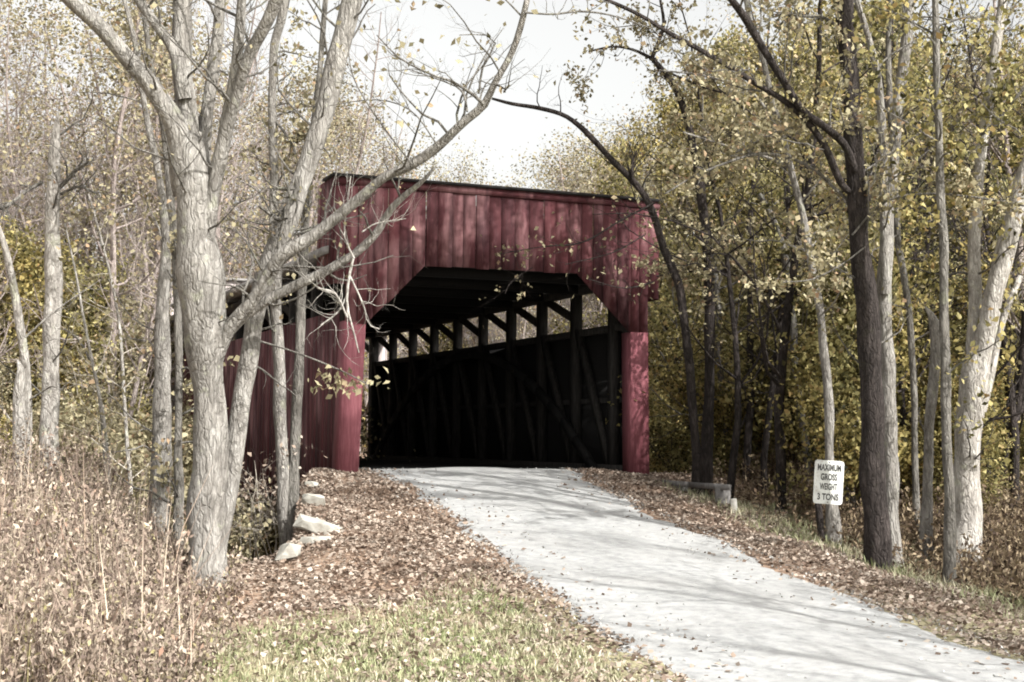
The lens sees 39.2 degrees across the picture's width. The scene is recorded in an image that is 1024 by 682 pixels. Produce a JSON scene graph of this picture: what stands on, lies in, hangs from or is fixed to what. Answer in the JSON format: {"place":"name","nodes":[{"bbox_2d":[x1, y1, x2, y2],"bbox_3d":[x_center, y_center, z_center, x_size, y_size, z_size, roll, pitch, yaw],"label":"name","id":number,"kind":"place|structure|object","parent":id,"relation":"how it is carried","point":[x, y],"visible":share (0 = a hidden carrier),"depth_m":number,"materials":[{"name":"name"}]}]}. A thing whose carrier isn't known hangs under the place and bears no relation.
{"place":"outdoors","nodes":[
{"label":"outdoors","id":0,"kind":"place"},
{"bbox_2d":[0,0,1023,356],"label":"sky","id":1,"kind":"structure","parent":0,"point":[501,128],"materials":[{"name":"white"}]},
{"bbox_2d":[2,476,1023,681],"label":"grass","id":2,"kind":"structure","parent":0,"point":[506,660],"depth_m":11.92,"materials":[{"name":"plant"}]},
{"bbox_2d":[3,448,1023,681],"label":"ground","id":3,"kind":"structure","parent":0,"point":[923,621],"depth_m":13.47,"materials":[{"name":"brown plant"}]},
{"bbox_2d":[12,360,25,485],"bbox_3d":[-6.159,1.719,18.028,0.263,2.963,0.327,2,-4,-23],"label":"short stump","id":4,"kind":"object","parent":3,"relation":"on","point":[18,406],"visible":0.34,"depth_m":17.94,"materials":[{"name":"grey wood"}]},
{"bbox_2d":[0,1,45,347],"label":"bare tree","id":5,"kind":"object","parent":3,"relation":"on","point":[6,100],"visible":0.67,"depth_m":41.98,"materials":[{"name":"grey plant"}]},
{"bbox_2d":[0,110,45,376],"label":"bare tree","id":6,"kind":"object","parent":3,"relation":"on","point":[1,290],"visible":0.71,"depth_m":34.18,"materials":[{"name":"grey plant"}]},
{"bbox_2d":[0,0,78,368],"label":"half bare tree","id":7,"kind":"object","parent":3,"relation":"on","point":[24,33],"visible":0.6,"depth_m":41.76,"materials":[{"name":"beige plant"}]},
{"bbox_2d":[0,39,88,275],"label":"bare tree","id":8,"kind":"object","parent":3,"relation":"on","point":[29,139],"visible":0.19,"depth_m":48.22,"materials":[{"name":"plant"}]},
{"bbox_2d":[0,5,98,244],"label":"bare tree","id":9,"kind":"object","parent":3,"relation":"on","point":[34,104],"visible":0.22,"depth_m":48.98,"materials":[{"name":"grey plant"}]},
{"bbox_2d":[0,2,99,442],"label":"bare tree","id":10,"kind":"object","parent":3,"relation":"on","point":[10,164],"visible":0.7,"depth_m":41.16,"materials":[{"name":"plant"}]},
{"bbox_2d":[0,33,99,256],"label":"half bare tree","id":11,"kind":"object","parent":3,"relation":"on","point":[21,134],"visible":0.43,"depth_m":44.92,"materials":[{"name":"beige plant"}]},
{"bbox_2d":[0,88,133,490],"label":"broken snag","id":12,"kind":"object","parent":3,"relation":"on","point":[51,324],"visible":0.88,"depth_m":18.91,"materials":[{"name":"grey plant"}]},
{"bbox_2d":[0,226,137,492],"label":"leaning sapling","id":13,"kind":"object","parent":3,"relation":"on","point":[22,335],"visible":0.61,"depth_m":18.24,"materials":[{"name":"grey plant"}]},
{"bbox_2d":[7,384,131,447],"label":"understorey bush","id":14,"kind":"object","parent":3,"relation":"on","point":[72,405],"visible":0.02,"depth_m":27.82,"materials":[{"name":"beige plant"}]},
{"bbox_2d":[0,0,152,289],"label":"half bare tree","id":15,"kind":"object","parent":3,"relation":"on","point":[47,33],"visible":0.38,"depth_m":47.92,"materials":[{"name":"beige plant"}]},
{"bbox_2d":[32,291,140,516],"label":"sapling","id":16,"kind":"object","parent":3,"relation":"on","point":[67,371],"visible":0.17,"depth_m":19.99,"materials":[{"name":"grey plant"}]},
{"bbox_2d":[0,137,173,500],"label":"sapling","id":17,"kind":"object","parent":3,"relation":"on","point":[99,394],"visible":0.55,"depth_m":18.98,"materials":[{"name":"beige plant"}]},
{"bbox_2d":[8,392,171,518],"bbox_3d":[-6.784,3.086,21.171,3.934,4.725,4.006,1,-4,-6],"label":"understorey bush","id":18,"kind":"object","parent":3,"relation":"on","point":[66,420],"visible":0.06,"depth_m":21.12,"materials":[{"name":"beige plant"}]},
{"bbox_2d":[1,0,203,304],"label":"half bare tree","id":19,"kind":"object","parent":3,"relation":"on","point":[117,199],"visible":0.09,"depth_m":45.19,"materials":[{"name":"beige plant"}]},
{"bbox_2d":[14,0,194,299],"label":"bare tree","id":20,"kind":"object","parent":3,"relation":"on","point":[106,141],"visible":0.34,"depth_m":41.68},
{"bbox_2d":[32,136,189,523],"bbox_3d":[-5.306,1.258,19.480,2.005,7.964,2.201,0,-4,7],"label":"sapling","id":21,"kind":"object","parent":3,"relation":"on","point":[98,314],"visible":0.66,"depth_m":19.49,"materials":[{"name":"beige plant"}]},
{"bbox_2d":[2,58,241,428],"bbox_3d":[-7.701,-0.134,29.052,4.408,11.816,4.119,0,-4,9],"label":"bare tree","id":22,"kind":"object","parent":3,"relation":"on","point":[141,357],"visible":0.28,"depth_m":29.09,"materials":[{"name":"grey plant"}]},
{"bbox_2d":[0,401,253,681],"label":"tall dead weeds","id":23,"kind":"object","parent":3,"relation":"on","point":[90,643],"visible":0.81,"depth_m":12.06,"materials":[{"name":"beige plant"}]},
{"bbox_2d":[31,0,254,337],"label":"half bare tree","id":24,"kind":"object","parent":3,"relation":"on","point":[146,270],"visible":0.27,"depth_m":40.43,"materials":[{"name":"beige plant"}]},
{"bbox_2d":[32,397,262,565],"bbox_3d":[-5.559,3.141,21.564,4.172,4.596,4.248,1,-4,-7],"label":"understorey bush","id":25,"kind":"object","parent":3,"relation":"on","point":[147,415],"visible":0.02,"depth_m":21.21,"materials":[{"name":"green plant"}]},
{"bbox_2d":[44,0,252,538],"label":"slender tree","id":26,"kind":"object","parent":3,"relation":"on","point":[161,413],"visible":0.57,"depth_m":18.07,"materials":[{"name":"grey plant"}]},
{"bbox_2d":[0,0,302,414],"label":"half bare tree","id":27,"kind":"object","parent":3,"relation":"on","point":[114,183],"visible":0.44,"depth_m":36.63,"materials":[{"name":"beige plant"}]},
{"bbox_2d":[23,0,285,354],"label":"half bare tree","id":28,"kind":"object","parent":3,"relation":"on","point":[157,247],"visible":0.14,"depth_m":41.01,"materials":[{"name":"beige plant"}]},
{"bbox_2d":[96,0,239,547],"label":"slender tree","id":29,"kind":"object","parent":3,"relation":"on","point":[180,368],"visible":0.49,"depth_m":17.54,"materials":[{"name":"grey plant"}]},
{"bbox_2d":[88,43,249,412],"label":"half bare tree","id":30,"kind":"object","parent":3,"relation":"on","point":[172,92],"visible":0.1,"depth_m":43.83,"materials":[{"name":"beige plant"}]},
{"bbox_2d":[61,399,277,567],"bbox_3d":[-4.947,3.125,21.862,3.936,4.683,4.008,4,-5,-44],"label":"understorey bush","id":31,"kind":"object","parent":3,"relation":"on","point":[187,427],"visible":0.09,"depth_m":21.23,"materials":[{"name":"beige plant"}]},
{"bbox_2d":[73,419,276,562],"bbox_3d":[-5.710,3.224,20.372,3.873,4.287,3.944,2,-4,-26],"label":"understorey bush","id":32,"kind":"object","parent":3,"relation":"on","point":[133,457],"visible":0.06,"depth_m":20.33,"materials":[{"name":"beige plant"}]},
{"bbox_2d":[61,0,295,274],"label":"bare tree","id":33,"kind":"object","parent":3,"relation":"on","point":[217,99],"visible":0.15,"depth_m":44.07,"materials":[{"name":"grey plant"}]},
{"bbox_2d":[77,0,319,308],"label":"half bare tree","id":34,"kind":"object","parent":3,"relation":"on","point":[142,131],"visible":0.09,"depth_m":44.53,"materials":[{"name":"beige plant"}]},
{"bbox_2d":[84,0,320,278],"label":"bare tree","id":35,"kind":"object","parent":3,"relation":"on","point":[220,246],"visible":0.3,"depth_m":43.39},
{"bbox_2d":[149,0,342,277],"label":"bare tree","id":36,"kind":"object","parent":3,"relation":"on","point":[221,200],"visible":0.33,"depth_m":40.51,"materials":[{"name":"grey plant"}]},
{"bbox_2d":[230,435,327,561],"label":"russet shrub","id":37,"kind":"object","parent":3,"relation":"on","point":[252,486],"visible":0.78,"depth_m":20.26,"materials":[{"name":"brown plant"}]},
{"bbox_2d":[169,47,396,372],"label":"half bare tree","id":38,"kind":"object","parent":3,"relation":"on","point":[307,78],"visible":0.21,"depth_m":45.28,"materials":[{"name":"beige plant"}]},
{"bbox_2d":[220,0,357,542],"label":"twin trunk tree","id":39,"kind":"object","parent":3,"relation":"on","point":[295,431],"visible":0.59,"depth_m":20.15,"materials":[{"name":"grey plant"}]},
{"bbox_2d":[220,38,364,278],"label":"half bare tree","id":40,"kind":"object","parent":3,"relation":"on","point":[283,117],"visible":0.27,"depth_m":44.87,"materials":[{"name":"beige plant"}]},
{"bbox_2d":[240,0,373,545],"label":"twin trunk tree","id":41,"kind":"object","parent":3,"relation":"on","point":[279,396],"visible":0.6,"depth_m":19.94,"materials":[{"name":"grey plant"}]},
{"bbox_2d":[293,514,341,534],"bbox_3d":[-2.365,2.292,17.805,0.631,0.314,0.588,0,-4,0],"label":"limestone block","id":42,"kind":"object","parent":3,"relation":"on","point":[308,523],"depth_m":17.53,"materials":[{"name":"beige stone"}]},
{"bbox_2d":[222,0,425,263],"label":"bare tree","id":43,"kind":"object","parent":3,"relation":"on","point":[364,138],"visible":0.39,"depth_m":45.78,"materials":[{"name":"grey plant"}]},
{"bbox_2d":[49,0,684,591],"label":"multi stemmed tree","id":44,"kind":"object","parent":3,"relation":"on","point":[209,326],"visible":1,"depth_m":14.43,"materials":[{"name":"grey plant"}]},
{"bbox_2d":[261,341,389,398],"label":"hanging branch","id":45,"kind":"object","parent":44,"relation":"attached to","point":[339,383],"visible":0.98,"depth_m":17.35,"materials":[{"name":"yellow plant"}]},
{"bbox_2d":[279,160,435,363],"bbox_3d":[-1.561,-0.857,14.078,1.606,2.196,1.189,2,-4,-23],"label":"dead branch","id":46,"kind":"object","parent":44,"relation":"hanging from","point":[345,301],"visible":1,"depth_m":14.18,"materials":[{"name":"beige wood"}]},
{"bbox_2d":[297,80,446,441],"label":"half bare tree","id":47,"kind":"object","parent":3,"relation":"on","point":[365,397],"visible":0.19,"depth_m":50.70,"materials":[{"name":"beige plant"}]},
{"bbox_2d":[359,121,471,453],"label":"half bare tree","id":48,"kind":"object","parent":3,"relation":"on","point":[389,157],"visible":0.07,"depth_m":52.00,"materials":[{"name":"beige plant"}]},
{"bbox_2d":[419,136,505,346],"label":"half bare tree","id":49,"kind":"object","parent":3,"relation":"on","point":[469,181],"visible":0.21,"depth_m":57.27,"materials":[{"name":"beige plant"}]},
{"bbox_2d":[0,0,1023,559],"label":"woods","id":50,"kind":"object","parent":3,"relation":"on","point":[22,280],"visible":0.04,"depth_m":48.34,"materials":[{"name":"grey plant"}]},
{"bbox_2d":[467,65,704,495],"bbox_3d":[1.290,-0.870,22.691,4.395,7.052,1.655,2,-4,-23],"label":"arching tree","id":51,"kind":"object","parent":3,"relation":"on","point":[696,474],"visible":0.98,"depth_m":22.98,"materials":[{"name":"brown plant"}]},
{"bbox_2d":[502,109,670,351],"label":"half bare tree","id":52,"kind":"object","parent":3,"relation":"on","point":[563,179],"visible":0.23,"depth_m":52.46,"materials":[{"name":"beige plant"}]},
{"bbox_2d":[550,117,729,472],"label":"leafy tree","id":53,"kind":"object","parent":3,"relation":"on","point":[617,185],"visible":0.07,"depth_m":41.19,"materials":[{"name":"green plant"}]},
{"bbox_2d":[563,104,721,466],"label":"leafy tree","id":54,"kind":"object","parent":3,"relation":"on","point":[677,205],"visible":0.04,"depth_m":56.54,"materials":[{"name":"yellow plant"}]},
{"bbox_2d":[574,123,745,473],"bbox_3d":[3.573,0.573,29.160,5.142,10.666,4.105,0,-4,10],"label":"leafy tree","id":55,"kind":"object","parent":3,"relation":"on","point":[666,328],"visible":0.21,"depth_m":29.31,"materials":[{"name":"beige plant"}]},
{"bbox_2d":[549,0,798,496],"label":"rough trunk tree","id":56,"kind":"object","parent":3,"relation":"on","point":[707,428],"visible":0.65,"depth_m":24.09,"materials":[{"name":"yellow plant"}]},
{"bbox_2d":[649,397,702,472],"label":"understorey bush","id":57,"kind":"object","parent":3,"relation":"on","point":[678,438],"visible":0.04,"depth_m":31.05,"materials":[{"name":"green plant"}]},
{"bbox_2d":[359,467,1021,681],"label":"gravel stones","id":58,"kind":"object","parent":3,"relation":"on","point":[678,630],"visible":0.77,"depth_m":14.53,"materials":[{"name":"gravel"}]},
{"bbox_2d":[659,480,730,505],"bbox_3d":[2.809,2.707,23.236,0.248,0.888,3.644,1,-4,-15],"label":"wooden guard rail","id":59,"kind":"object","parent":3,"relation":"on","point":[723,492],"visible":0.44,"depth_m":21.89,"materials":[{"name":"grey wood"}]},
{"bbox_2d":[370,0,1023,570],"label":"dark trunk tree","id":60,"kind":"object","parent":3,"relation":"on","point":[856,188],"visible":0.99,"depth_m":17.33,"materials":[{"name":"brown plant"}]},
{"bbox_2d":[648,244,745,466],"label":"leafy tree","id":61,"kind":"object","parent":3,"relation":"on","point":[727,306],"visible":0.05,"depth_m":33.97,"materials":[{"name":"green plant"}]},
{"bbox_2d":[648,240,757,466],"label":"leafy tree","id":62,"kind":"object","parent":3,"relation":"on","point":[694,297],"visible":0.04,"depth_m":34.68,"materials":[{"name":"green plant"}]},
{"bbox_2d":[648,27,760,418],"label":"leafy tree","id":63,"kind":"object","parent":3,"relation":"on","point":[720,42],"visible":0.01,"depth_m":47.57,"materials":[{"name":"yellow plant"}]},
{"bbox_2d":[545,0,867,498],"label":"dark bare tree","id":64,"kind":"object","parent":3,"relation":"on","point":[738,384],"visible":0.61,"depth_m":23.76,"materials":[{"name":"brown plant"}]},
{"bbox_2d":[648,292,768,474],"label":"leafy tree","id":65,"kind":"object","parent":3,"relation":"on","point":[700,352],"visible":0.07,"depth_m":30.53,"materials":[{"name":"green plant"}]},
{"bbox_2d":[649,374,774,478],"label":"understorey bush","id":66,"kind":"object","parent":3,"relation":"on","point":[721,450],"visible":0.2,"depth_m":27.03,"materials":[{"name":"green plant"}]},
{"bbox_2d":[605,25,848,475],"bbox_3d":[4.422,-1.404,27.576,6.088,10.268,4.775,-1,-4,14],"label":"leafy tree","id":67,"kind":"object","parent":3,"relation":"on","point":[680,389],"visible":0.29,"depth_m":27.41,"materials":[{"name":"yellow plant"}]},
{"bbox_2d":[634,0,865,499],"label":"dark bare tree","id":68,"kind":"object","parent":3,"relation":"on","point":[765,443],"visible":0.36,"depth_m":24.88,"materials":[{"name":"beige plant"}]},
{"bbox_2d":[597,0,906,481],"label":"dark bare tree","id":69,"kind":"object","parent":3,"relation":"on","point":[747,448],"visible":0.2,"depth_m":26.56,"materials":[{"name":"beige plant"}]},
{"bbox_2d":[659,0,879,545],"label":"tree","id":70,"kind":"object","parent":3,"relation":"on","point":[832,516],"visible":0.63,"depth_m":19.62,"materials":[{"name":"grey plant"}]},
{"bbox_2d":[813,460,843,504],"bbox_3d":[4.189,1.868,19.045,0.419,0.594,0.019,0,-4,0],"label":"weight limit sign","id":71,"kind":"object","parent":70,"relation":"attached to","point":[828,481],"visible":1,"depth_m":19.05,"materials":[{"name":"white metal"}]},
{"bbox_2d":[718,228,858,476],"bbox_3d":[5.574,0.645,26.489,3.597,5.326,3.172,-1,-4,25],"label":"understorey bush","id":72,"kind":"object","parent":3,"relation":"on","point":[789,436],"visible":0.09,"depth_m":26.21,"materials":[{"name":"yellow plant"}]},
{"bbox_2d":[732,160,848,498],"bbox_3d":[4.725,-0.125,25.062,2.037,6.101,2.383,-2,-5,34],"label":"leaning trunk tree","id":73,"kind":"object","parent":3,"relation":"on","point":[794,324],"visible":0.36,"depth_m":24.95,"materials":[{"name":"green plant"}]},
{"bbox_2d":[655,0,929,470],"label":"dark bare tree","id":74,"kind":"object","parent":3,"relation":"on","point":[783,177],"visible":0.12,"depth_m":26.96,"materials":[{"name":"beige plant"}]},
{"bbox_2d":[683,58,920,460],"bbox_3d":[5.847,-0.840,28.677,5.170,10.144,3.864,-1,-4,17],"label":"leafy tree","id":75,"kind":"object","parent":3,"relation":"on","point":[802,151],"visible":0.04,"depth_m":28.98,"materials":[{"name":"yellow plant"}]},
{"bbox_2d":[593,0,1019,515],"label":"dark bare tree","id":76,"kind":"object","parent":3,"relation":"on","point":[780,373],"visible":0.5,"depth_m":21.65,"materials":[{"name":"beige plant"}]},
{"bbox_2d":[669,0,953,399],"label":"leafy tree","id":77,"kind":"object","parent":3,"relation":"on","point":[798,52],"visible":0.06,"depth_m":36.59,"materials":[{"name":"yellow plant"}]},
{"bbox_2d":[677,435,1023,604],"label":"verge weeds","id":78,"kind":"object","parent":3,"relation":"on","point":[1002,548],"visible":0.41,"depth_m":19.36,"materials":[{"name":"brown plant"}]},
{"bbox_2d":[677,0,1023,524],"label":"dark bare tree","id":79,"kind":"object","parent":3,"relation":"on","point":[870,197],"visible":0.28,"depth_m":22.79,"materials":[{"name":"yellow plant"}]},
{"bbox_2d":[757,199,956,525],"bbox_3d":[5.174,0.619,21.851,3.114,5.547,3.532,-2,-4,28],"label":"understorey bush","id":80,"kind":"object","parent":3,"relation":"on","point":[846,385],"visible":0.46,"depth_m":21.42,"materials":[{"name":"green plant"}]},
{"bbox_2d":[730,5,1004,326],"bbox_3d":[6.580,-1.603,26.397,5.831,9.918,4.861,-1,-4,18],"label":"dark bare tree","id":81,"kind":"object","parent":3,"relation":"on","point":[812,74],"visible":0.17,"depth_m":26.56,"materials":[{"name":"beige plant"}]},
{"bbox_2d":[812,0,969,545],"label":"slim trunk tree","id":82,"kind":"object","parent":3,"relation":"on","point":[899,254],"visible":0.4,"depth_m":20.11,"materials":[{"name":"grey plant"}]},
{"bbox_2d":[764,0,1023,276],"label":"dark bare tree","id":83,"kind":"object","parent":3,"relation":"on","point":[928,247],"visible":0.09,"depth_m":26.88,"materials":[{"name":"beige plant"}]},
{"bbox_2d":[769,25,1023,484],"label":"dark bare tree","id":84,"kind":"object","parent":3,"relation":"on","point":[903,413],"visible":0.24,"depth_m":22.41,"materials":[{"name":"beige plant"}]},
{"bbox_2d":[778,0,1022,496],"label":"dark bare tree","id":85,"kind":"object","parent":3,"relation":"on","point":[919,253],"visible":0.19,"depth_m":24.45,"materials":[{"name":"beige plant"}]},
{"bbox_2d":[783,0,1022,567],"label":"pale trunk tree","id":86,"kind":"object","parent":3,"relation":"on","point":[885,240],"visible":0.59,"depth_m":18.30,"materials":[{"name":"grey plant"}]},
{"bbox_2d":[804,0,1015,497],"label":"dark bare tree","id":87,"kind":"object","parent":3,"relation":"on","point":[928,70],"visible":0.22,"depth_m":23.85,"materials":[{"name":"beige plant"}]},
{"bbox_2d":[803,251,1016,451],"bbox_3d":[6.877,0.962,25.559,3.951,5.088,3.484,-3,-5,42],"label":"understorey bush","id":88,"kind":"object","parent":3,"relation":"on","point":[925,317],"depth_m":25.04,"materials":[{"name":"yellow plant"}]},
{"bbox_2d":[799,0,1023,331],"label":"bare tree","id":89,"kind":"object","parent":3,"relation":"on","point":[1019,258],"visible":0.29,"depth_m":24.10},
{"bbox_2d":[813,5,1023,480],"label":"dark bare tree","id":90,"kind":"object","parent":3,"relation":"on","point":[987,177],"visible":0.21,"depth_m":24.01,"materials":[{"name":"beige plant"}]},
{"bbox_2d":[820,0,1019,584],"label":"slim trunk tree","id":91,"kind":"object","parent":3,"relation":"on","point":[949,526],"visible":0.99,"depth_m":16.57,"materials":[{"name":"grey plant"}]},
{"bbox_2d":[818,0,1023,532],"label":"dark bare tree","id":92,"kind":"object","parent":3,"relation":"on","point":[1014,455],"visible":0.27,"depth_m":22.38,"materials":[{"name":"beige plant"}]},
{"bbox_2d":[909,306,940,561],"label":"slim trunk tree","id":93,"kind":"object","parent":3,"relation":"on","point":[925,526],"visible":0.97,"depth_m":18.94,"materials":[{"name":"grey plant"}]},
{"bbox_2d":[892,0,1023,576],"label":"forked tree","id":94,"kind":"object","parent":3,"relation":"on","point":[975,393],"visible":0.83,"depth_m":18.43,"materials":[{"name":"beige plant"}]},
{"bbox_2d":[896,318,1023,502],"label":"understorey bush","id":95,"kind":"object","parent":3,"relation":"on","point":[953,344],"visible":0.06,"depth_m":23.23,"materials":[{"name":"yellow plant"}]},
{"bbox_2d":[898,356,1022,521],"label":"understorey bush","id":96,"kind":"object","parent":3,"relation":"on","point":[938,467],"visible":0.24,"depth_m":21.42,"materials":[{"name":"yellow plant"}]},
{"bbox_2d":[909,10,1023,462],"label":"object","id":97,"kind":"object","parent":3,"relation":"on","point":[997,417],"visible":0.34,"depth_m":21.20,"materials":[{"name":"beige plant"}]},
{"bbox_2d":[913,107,1023,278],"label":"leafy tree","id":98,"kind":"object","parent":3,"relation":"on","point":[999,164],"visible":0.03,"depth_m":30.68,"materials":[{"name":"yellow plant"}]},
{"bbox_2d":[924,256,1023,480],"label":"understorey bush","id":99,"kind":"object","parent":3,"relation":"on","point":[965,322],"visible":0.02,"depth_m":24.96,"materials":[{"name":"yellow plant"}]},
{"bbox_2d":[950,13,1023,503],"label":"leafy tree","id":100,"kind":"object","parent":3,"relation":"on","point":[1007,426],"visible":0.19,"depth_m":23.70,"materials":[{"name":"beige plant"}]},
{"bbox_2d":[954,272,1023,513],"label":"dark forked tree","id":101,"kind":"object","parent":3,"relation":"on","point":[1019,389],"visible":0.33,"depth_m":21.95,"materials":[{"name":"brown plant"}]},
{"bbox_2d":[373,467,1023,681],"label":"road","id":102,"kind":"structure","parent":0,"point":[755,621],"depth_m":14.32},
{"bbox_3d":[-6.086,5.735,38.338,6.000,3.960,1.200,2,-4,-23],"label":"stone abutment","id":103,"kind":"object","parent":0,"visible":0},
{"bbox_2d":[169,172,661,496],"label":"covered bridge","id":104,"kind":"structure","parent":103,"relation":"on","point":[541,399],"depth_m":26.70,"materials":[{"name":"red paint"}]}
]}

